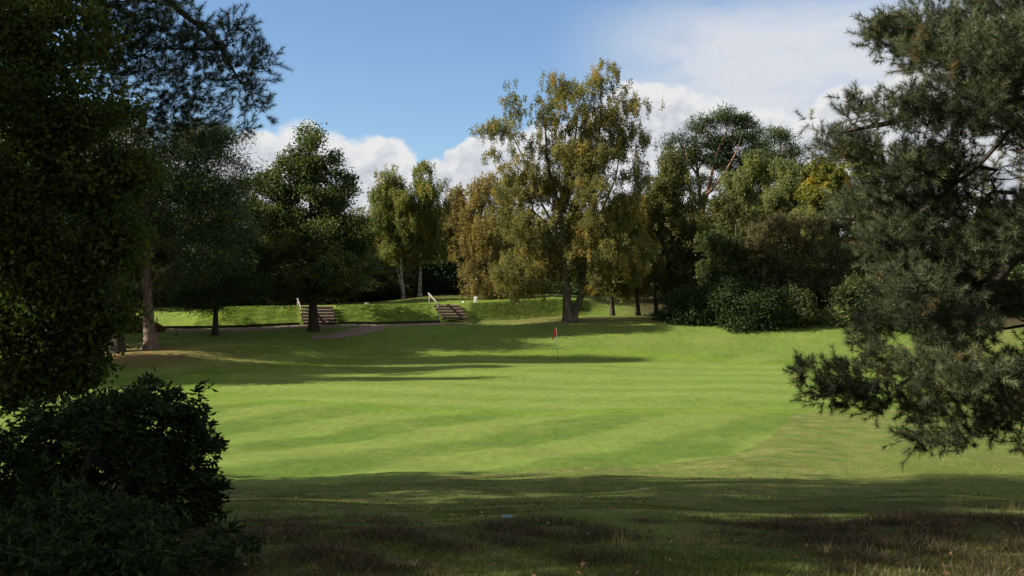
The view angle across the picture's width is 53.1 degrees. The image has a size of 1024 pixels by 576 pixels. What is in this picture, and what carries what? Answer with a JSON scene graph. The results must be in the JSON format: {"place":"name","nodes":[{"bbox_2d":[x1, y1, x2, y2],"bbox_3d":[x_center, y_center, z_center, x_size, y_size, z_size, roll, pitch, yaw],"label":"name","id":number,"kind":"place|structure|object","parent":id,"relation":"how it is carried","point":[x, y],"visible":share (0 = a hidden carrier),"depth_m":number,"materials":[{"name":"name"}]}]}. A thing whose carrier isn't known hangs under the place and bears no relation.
{"place":"outdoors","nodes":[
{"label":"outdoors","id":0,"kind":"place"},
{"bbox_2d":[158,322,471,338],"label":"path","id":1,"kind":"structure","parent":0,"point":[363,329],"depth_m":70.32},
{"bbox_2d":[0,293,1023,575],"bbox_3d":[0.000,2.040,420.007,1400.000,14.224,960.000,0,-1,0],"label":"ground","id":2,"kind":"structure","parent":0,"point":[626,389],"depth_m":31.35,"materials":[{"name":"green plant"}]},
{"bbox_2d":[0,154,39,301],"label":"woodland tree","id":3,"kind":"object","parent":2,"relation":"on","point":[5,287],"visible":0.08,"depth_m":47.41,"materials":[{"name":"green plant"}]},
{"bbox_2d":[5,103,158,352],"bbox_3d":[-25.310,-3.709,59.063,11.098,15.272,7.854,0,-1,0],"label":"scots pine","id":4,"kind":"object","parent":2,"relation":"on","point":[122,347],"visible":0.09,"depth_m":58.64,"materials":[{"name":"green plant"}]},
{"bbox_2d":[0,0,188,423],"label":"broadleaf tree","id":5,"kind":"object","parent":2,"relation":"on","point":[62,314],"visible":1,"depth_m":11.71,"materials":[{"name":"green plant"}]},
{"bbox_2d":[74,151,127,292],"bbox_3d":[-28.783,-3.868,65.526,7.915,14.920,7.753,0,-1,-19],"label":"woodland tree","id":6,"kind":"object","parent":2,"relation":"on","point":[120,284],"visible":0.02,"depth_m":64.01,"materials":[{"name":"green plant"}]},
{"bbox_2d":[0,366,264,575],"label":"rhododendron","id":7,"kind":"object","parent":2,"relation":"on","point":[86,516],"visible":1,"depth_m":8.11,"materials":[{"name":"green plant"}]},
{"bbox_2d":[117,273,166,307],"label":"woodland shrub","id":8,"kind":"object","parent":2,"relation":"on","point":[137,291],"visible":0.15,"depth_m":79.43,"materials":[{"name":"green plant"}]},
{"bbox_2d":[129,317,167,332],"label":"clippings heap","id":9,"kind":"object","parent":2,"relation":"on","point":[159,327],"visible":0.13,"depth_m":68.55,"materials":[{"name":"plant"}]},
{"bbox_2d":[120,264,184,305],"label":"woodland shrub","id":10,"kind":"object","parent":2,"relation":"on","point":[159,299],"visible":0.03,"depth_m":85.15,"materials":[{"name":"green plant"}]},
{"bbox_2d":[18,0,295,163],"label":"scots pine","id":11,"kind":"object","parent":2,"relation":"on","point":[139,67],"visible":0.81,"depth_m":13.43,"materials":[{"name":"green plant"}]},
{"bbox_2d":[129,165,184,281],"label":"woodland tree","id":12,"kind":"object","parent":2,"relation":"on","point":[156,253],"visible":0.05,"depth_m":83.96,"materials":[{"name":"green plant"}]},
{"bbox_2d":[129,210,195,306],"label":"woodland tree","id":13,"kind":"object","parent":2,"relation":"on","point":[161,258],"visible":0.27,"depth_m":82.77,"materials":[{"name":"green plant"}]},
{"bbox_2d":[76,111,291,349],"bbox_3d":[-19.236,-3.488,60.026,12.461,14.525,6.556,0,-1,0],"label":"scots pine","id":14,"kind":"object","parent":2,"relation":"on","point":[204,183],"visible":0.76,"depth_m":59.48,"materials":[{"name":"green plant"}]},
{"bbox_2d":[172,165,199,247],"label":"woodland tree","id":15,"kind":"object","parent":2,"relation":"on","point":[180,215],"visible":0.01,"depth_m":93.95,"materials":[{"name":"green plant"}]},
{"bbox_2d":[155,198,283,335],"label":"young pine","id":16,"kind":"object","parent":2,"relation":"on","point":[239,283],"visible":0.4,"depth_m":67.65,"materials":[{"name":"green plant"}]},
{"bbox_2d":[173,286,265,305],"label":"woodland shrub","id":17,"kind":"object","parent":2,"relation":"on","point":[253,302],"visible":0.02,"depth_m":85.47,"materials":[{"name":"green plant"}]},
{"bbox_2d":[183,178,266,260],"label":"woodland tree","id":18,"kind":"object","parent":2,"relation":"on","point":[232,227],"depth_m":92.69,"materials":[{"name":"green plant"}]},
{"bbox_2d":[163,322,299,328],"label":"path edging","id":19,"kind":"object","parent":2,"relation":"on","point":[250,325],"visible":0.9,"depth_m":70.43,"materials":[{"name":"brown wood"}]},
{"bbox_2d":[211,228,273,304],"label":"woodland tree","id":20,"kind":"object","parent":2,"relation":"on","point":[241,262],"visible":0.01,"depth_m":85.78,"materials":[{"name":"green plant"}]},
{"bbox_2d":[242,192,276,240],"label":"woodland tree","id":21,"kind":"object","parent":2,"relation":"on","point":[256,225],"visible":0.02,"depth_m":95.98,"materials":[{"name":"green plant"}]},
{"bbox_2d":[246,259,308,302],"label":"woodland shrub","id":22,"kind":"object","parent":2,"relation":"on","point":[295,300],"visible":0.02,"depth_m":93.54,"materials":[{"name":"green plant"}]},
{"bbox_2d":[272,240,321,304],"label":"woodland tree","id":23,"kind":"object","parent":2,"relation":"on","point":[301,301],"visible":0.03,"depth_m":85.83,"materials":[{"name":"green plant"}]},
{"bbox_2d":[297,298,302,324],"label":"handrail","id":24,"kind":"object","parent":2,"relation":"on","point":[298,302],"visible":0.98,"depth_m":72.06,"materials":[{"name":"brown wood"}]},
{"bbox_2d":[230,119,389,331],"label":"oak","id":25,"kind":"object","parent":2,"relation":"on","point":[325,271],"visible":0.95,"depth_m":69.23,"materials":[{"name":"green plant"}]},
{"bbox_2d":[299,306,336,324],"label":"timber steps","id":26,"kind":"structure","parent":2,"relation":"on","point":[326,315],"depth_m":72.61,"materials":[{"name":"brown wood"}]},
{"bbox_2d":[301,238,371,303],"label":"woodland tree","id":27,"kind":"object","parent":2,"relation":"on","point":[358,274],"visible":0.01,"depth_m":87.80,"materials":[{"name":"green plant"}]},
{"bbox_2d":[342,206,383,272],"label":"woodland tree","id":28,"kind":"object","parent":2,"relation":"on","point":[373,248],"visible":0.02,"depth_m":100.81,"materials":[{"name":"green plant"}]},
{"bbox_2d":[354,249,397,301],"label":"woodland tree","id":29,"kind":"object","parent":2,"relation":"on","point":[373,287],"visible":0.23,"depth_m":93.45,"materials":[{"name":"green plant"}]},
{"bbox_2d":[345,265,408,300],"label":"woodland shrub","id":30,"kind":"object","parent":2,"relation":"on","point":[389,281],"visible":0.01,"depth_m":99.36,"materials":[{"name":"green plant"}]},
{"bbox_2d":[366,204,394,269],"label":"woodland tree","id":31,"kind":"object","parent":2,"relation":"on","point":[380,249],"visible":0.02,"depth_m":104.85,"materials":[{"name":"green plant"}]},
{"bbox_2d":[352,272,415,301],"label":"woodland shrub","id":32,"kind":"object","parent":2,"relation":"on","point":[392,292],"visible":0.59,"depth_m":95.61,"materials":[{"name":"green plant"}]},
{"bbox_2d":[352,256,418,300],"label":"woodland shrub","id":33,"kind":"object","parent":2,"relation":"on","point":[413,284],"visible":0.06,"depth_m":102.74,"materials":[{"name":"green plant"}]},
{"bbox_2d":[339,320,439,323],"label":"path edging","id":34,"kind":"object","parent":2,"relation":"on","point":[390,322],"visible":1,"depth_m":73.27,"materials":[{"name":"brown wood"}]},
{"bbox_2d":[192,298,587,325],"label":"bank grass","id":35,"kind":"structure","parent":2,"relation":"on","point":[398,309],"depth_m":74.77,"materials":[{"name":"green plant"}]},
{"bbox_2d":[360,163,426,298],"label":"birch","id":36,"kind":"object","parent":2,"relation":"on","point":[396,197],"visible":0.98,"depth_m":94.40,"materials":[{"name":"green plant"}]},
{"bbox_2d":[396,212,417,260],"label":"woodland tree","id":37,"kind":"object","parent":2,"relation":"on","point":[410,248],"visible":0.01,"depth_m":110.21,"materials":[{"name":"green plant"}]},
{"bbox_2d":[388,260,438,299],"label":"woodland shrub","id":38,"kind":"object","parent":2,"relation":"on","point":[407,272],"visible":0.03,"depth_m":105.56,"materials":[{"name":"green plant"}]},
{"bbox_2d":[390,155,457,296],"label":"birch","id":39,"kind":"object","parent":2,"relation":"on","point":[426,208],"visible":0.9,"depth_m":95.09,"materials":[{"name":"green plant"}]},
{"bbox_2d":[404,248,450,293],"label":"woodland shrub","id":40,"kind":"object","parent":2,"relation":"on","point":[417,272],"visible":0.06,"depth_m":107.41,"materials":[{"name":"green plant"}]},
{"bbox_2d":[428,293,438,319],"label":"handrail","id":41,"kind":"object","parent":2,"relation":"on","point":[430,295],"visible":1,"depth_m":74.29,"materials":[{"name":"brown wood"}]},
{"bbox_2d":[418,259,482,295],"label":"hedge","id":42,"kind":"object","parent":2,"relation":"on","point":[437,280],"visible":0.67,"depth_m":99.98,"materials":[{"name":"green plant"}]},
{"bbox_2d":[433,305,468,318],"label":"timber steps","id":43,"kind":"structure","parent":2,"relation":"on","point":[451,311],"depth_m":75.20,"materials":[{"name":"brown wood"}]},
{"bbox_2d":[432,181,477,280],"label":"birch","id":44,"kind":"object","parent":2,"relation":"on","point":[458,191],"visible":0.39,"depth_m":101.27,"materials":[{"name":"green plant"}]},
{"bbox_2d":[452,251,489,290],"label":"woodland shrub","id":45,"kind":"object","parent":2,"relation":"on","point":[483,266],"visible":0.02,"depth_m":103.66,"materials":[{"name":"green plant"}]},
{"bbox_2d":[444,169,533,299],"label":"birch","id":46,"kind":"object","parent":2,"relation":"on","point":[478,242],"visible":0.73,"depth_m":89.32,"materials":[{"name":"green plant"}]},
{"bbox_2d":[501,515,512,518],"bbox_3d":[-0.045,2.024,9.075,0.110,0.021,0.110,0,-1,0],"label":"yardage disc","id":47,"kind":"object","parent":2,"relation":"on","point":[504,516],"visible":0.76,"depth_m":9.05,"materials":[{"name":"teal plastic"}]},
{"bbox_2d":[492,205,530,258],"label":"woodland tree","id":48,"kind":"object","parent":2,"relation":"on","point":[504,238],"visible":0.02,"depth_m":109.28,"materials":[{"name":"green plant"}]},
{"bbox_2d":[4,504,1023,575],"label":"heather","id":49,"kind":"object","parent":2,"relation":"on","point":[818,531],"visible":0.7,"depth_m":7.32,"materials":[{"name":"plant"}]},
{"bbox_2d":[10,459,1023,575],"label":"fallen leaves","id":50,"kind":"object","parent":2,"relation":"on","point":[644,567],"visible":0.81,"depth_m":9.22,"materials":[{"name":"brown plant"}]},
{"bbox_2d":[485,251,574,293],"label":"woodland shrub","id":51,"kind":"object","parent":2,"relation":"on","point":[538,274],"visible":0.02,"depth_m":102.75,"materials":[{"name":"green plant"}]},
{"bbox_2d":[517,209,558,246],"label":"woodland tree","id":52,"kind":"object","parent":2,"relation":"on","point":[548,227],"visible":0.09,"depth_m":111.58,"materials":[{"name":"green plant"}]},
{"bbox_2d":[552,327,558,360],"bbox_3d":[2.663,3.463,62.637,0.474,2.148,0.129,0,-1,-6],"label":"golf flag","id":53,"kind":"object","parent":2,"relation":"on","point":[555,331],"visible":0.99,"depth_m":62.64,"materials":[{"name":"red fabric"}]},
{"bbox_2d":[468,57,664,323],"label":"silver birch","id":54,"kind":"object","parent":2,"relation":"on","point":[583,159],"visible":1,"depth_m":74.61,"materials":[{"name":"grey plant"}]},
{"bbox_2d":[538,255,594,294],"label":"woodland shrub","id":55,"kind":"object","parent":2,"relation":"on","point":[571,273],"depth_m":102.06,"materials":[{"name":"green plant"}]},
{"bbox_2d":[534,268,661,296],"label":"laurel","id":56,"kind":"object","parent":2,"relation":"on","point":[576,292],"visible":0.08,"depth_m":96.17,"materials":[{"name":"green plant"}]},
{"bbox_2d":[589,201,650,315],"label":"slender tree","id":57,"kind":"object","parent":2,"relation":"on","point":[617,285],"visible":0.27,"depth_m":81.26,"materials":[{"name":"green plant"}]},
{"bbox_2d":[616,188,676,315],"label":"slender tree","id":58,"kind":"object","parent":2,"relation":"on","point":[657,272],"visible":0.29,"depth_m":82.33,"materials":[{"name":"green plant"}]},
{"bbox_2d":[650,282,690,300],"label":"woodland shrub","id":59,"kind":"object","parent":2,"relation":"on","point":[659,296],"visible":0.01,"depth_m":92.75,"materials":[{"name":"green plant"}]},
{"bbox_2d":[643,142,718,313],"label":"slender tree","id":60,"kind":"object","parent":2,"relation":"on","point":[676,234],"visible":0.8,"depth_m":83.03,"materials":[{"name":"green plant"}]},
{"bbox_2d":[649,279,716,325],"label":"rhododendron","id":61,"kind":"object","parent":2,"relation":"on","point":[675,309],"visible":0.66,"depth_m":75.16,"materials":[{"name":"green plant"}]},
{"bbox_2d":[670,211,721,285],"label":"woodland tree","id":62,"kind":"object","parent":2,"relation":"on","point":[705,219],"visible":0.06,"depth_m":89.58,"materials":[{"name":"green plant"}]},
{"bbox_2d":[414,220,987,256],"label":"woodland","id":63,"kind":"object","parent":2,"relation":"on","point":[567,220],"depth_m":131.38,"materials":[{"name":"green plant"}]},
{"bbox_2d":[649,101,764,209],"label":"scots pine","id":64,"kind":"object","parent":2,"relation":"on","point":[692,151],"visible":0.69,"depth_m":114.46,"materials":[{"name":"green plant"}]},
{"bbox_2d":[683,271,760,326],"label":"rhododendron","id":65,"kind":"object","parent":2,"relation":"on","point":[715,299],"visible":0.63,"depth_m":74.05,"materials":[{"name":"green plant"}]},
{"bbox_2d":[698,184,763,239],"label":"broadleaf tree","id":66,"kind":"object","parent":2,"relation":"on","point":[724,210],"visible":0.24,"depth_m":99.47,"materials":[{"name":"green plant"}]},
{"bbox_2d":[693,224,771,295],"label":"woodland tree","id":67,"kind":"object","parent":2,"relation":"on","point":[713,245],"visible":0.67,"depth_m":79.03,"materials":[{"name":"green plant"}]},
{"bbox_2d":[730,226,766,264],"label":"woodland tree","id":68,"kind":"object","parent":2,"relation":"on","point":[746,235],"depth_m":97.86,"materials":[{"name":"green plant"}]},
{"bbox_2d":[717,148,782,244],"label":"broadleaf tree","id":69,"kind":"object","parent":2,"relation":"on","point":[742,189],"visible":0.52,"depth_m":102.23,"materials":[{"name":"green plant"}]},
{"bbox_2d":[710,281,798,333],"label":"rhododendron","id":70,"kind":"object","parent":2,"relation":"on","point":[762,312],"visible":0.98,"depth_m":72.28,"materials":[{"name":"green plant"}]},
{"bbox_2d":[739,124,774,189],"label":"scots pine","id":71,"kind":"object","parent":2,"relation":"on","point":[762,141],"visible":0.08,"depth_m":117.78,"materials":[{"name":"green plant"}]},
{"bbox_2d":[721,209,823,295],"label":"woodland tree","id":72,"kind":"object","parent":2,"relation":"on","point":[787,262],"visible":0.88,"depth_m":79.15,"materials":[{"name":"green plant"}]},
{"bbox_2d":[753,121,814,244],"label":"scots pine","id":73,"kind":"object","parent":2,"relation":"on","point":[781,135],"visible":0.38,"depth_m":111.72,"materials":[{"name":"green plant"}]},
{"bbox_2d":[760,157,819,220],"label":"broadleaf tree","id":74,"kind":"object","parent":2,"relation":"on","point":[795,177],"visible":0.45,"depth_m":99.96,"materials":[{"name":"green plant"}]},
{"bbox_2d":[760,261,841,309],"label":"woodland shrub","id":75,"kind":"object","parent":2,"relation":"on","point":[782,280],"visible":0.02,"depth_m":83.94,"materials":[{"name":"green plant"}]},
{"bbox_2d":[769,283,833,328],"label":"shrub","id":76,"kind":"object","parent":2,"relation":"on","point":[805,310],"visible":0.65,"depth_m":73.11,"materials":[{"name":"green plant"}]},
{"bbox_2d":[780,204,833,264],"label":"woodland tree","id":77,"kind":"object","parent":2,"relation":"on","point":[805,213],"visible":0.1,"depth_m":91.45,"materials":[{"name":"green plant"}]},
{"bbox_2d":[601,495,1021,550],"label":"dry grass","id":78,"kind":"structure","parent":2,"relation":"on","point":[713,538],"depth_m":7.62,"materials":[{"name":"plant"}]},
{"bbox_2d":[792,152,857,220],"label":"broadleaf tree","id":79,"kind":"object","parent":2,"relation":"on","point":[832,176],"visible":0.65,"depth_m":95.56,"materials":[{"name":"green plant"}]},
{"bbox_2d":[814,234,851,265],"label":"woodland tree","id":80,"kind":"object","parent":2,"relation":"on","point":[820,254],"visible":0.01,"depth_m":90.51,"materials":[{"name":"green plant"}]},
{"bbox_2d":[780,262,886,314],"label":"woodland shrub","id":81,"kind":"object","parent":2,"relation":"on","point":[822,303],"visible":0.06,"depth_m":82.60,"materials":[{"name":"green plant"}]},
{"bbox_2d":[817,304,852,326],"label":"shrub","id":82,"kind":"object","parent":2,"relation":"on","point":[836,314],"visible":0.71,"depth_m":73.46,"materials":[{"name":"green plant"}]},
{"bbox_2d":[790,202,883,311],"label":"woodland tree","id":83,"kind":"object","parent":2,"relation":"on","point":[834,275],"visible":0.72,"depth_m":78.54,"materials":[{"name":"green plant"}]},
{"bbox_2d":[816,261,874,309],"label":"woodland shrub","id":84,"kind":"object","parent":2,"relation":"on","point":[843,292],"visible":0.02,"depth_m":82.60,"materials":[{"name":"green plant"}]},
{"bbox_2d":[844,211,881,268],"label":"woodland tree","id":85,"kind":"object","parent":2,"relation":"on","point":[856,239],"visible":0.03,"depth_m":92.08,"materials":[{"name":"green plant"}]},
{"bbox_2d":[822,270,918,323],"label":"shrub","id":86,"kind":"object","parent":2,"relation":"on","point":[848,299],"visible":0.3,"depth_m":74.55,"materials":[{"name":"green plant"}]},
{"bbox_2d":[841,146,937,225],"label":"broadleaf tree","id":87,"kind":"object","parent":2,"relation":"on","point":[851,163],"visible":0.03,"depth_m":100.20,"materials":[{"name":"green plant"}]},
{"bbox_2d":[780,0,1023,470],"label":"scots pine","id":88,"kind":"object","parent":2,"relation":"on","point":[937,294],"visible":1,"depth_m":10.77,"materials":[{"name":"green plant"}]},
{"bbox_2d":[921,197,979,259],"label":"woodland tree","id":89,"kind":"object","parent":2,"relation":"on","point":[951,239],"visible":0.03,"depth_m":90.23,"materials":[{"name":"green plant"}]},
{"bbox_2d":[954,252,1023,314],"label":"woodland shrub","id":90,"kind":"object","parent":2,"relation":"on","point":[1011,276],"visible":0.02,"depth_m":82.11,"materials":[{"name":"green plant"}]},
{"bbox_2d":[959,185,1021,267],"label":"woodland tree","id":91,"kind":"object","parent":2,"relation":"on","point":[974,222],"visible":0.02,"depth_m":89.51,"materials":[{"name":"green plant"}]},
{"bbox_2d":[997,261,1023,315],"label":"woodland shrub","id":92,"kind":"object","parent":2,"relation":"on","point":[1019,270],"visible":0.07,"depth_m":82.15,"materials":[{"name":"green plant"}]},
{"bbox_2d":[1009,182,1023,266],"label":"woodland tree","id":93,"kind":"object","parent":2,"relation":"on","point":[1012,213],"visible":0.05,"depth_m":92.11,"materials":[{"name":"green plant"}]},
{"bbox_2d":[1,455,1023,575],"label":"rough grass","id":94,"kind":"structure","parent":0,"point":[672,556],"depth_m":8.37,"materials":[{"name":"green plant"}]},
{"bbox_2d":[25,0,1023,235],"label":"sky","id":95,"kind":"structure","parent":0,"point":[399,82],"materials":[{"name":"blue"}]}
]}

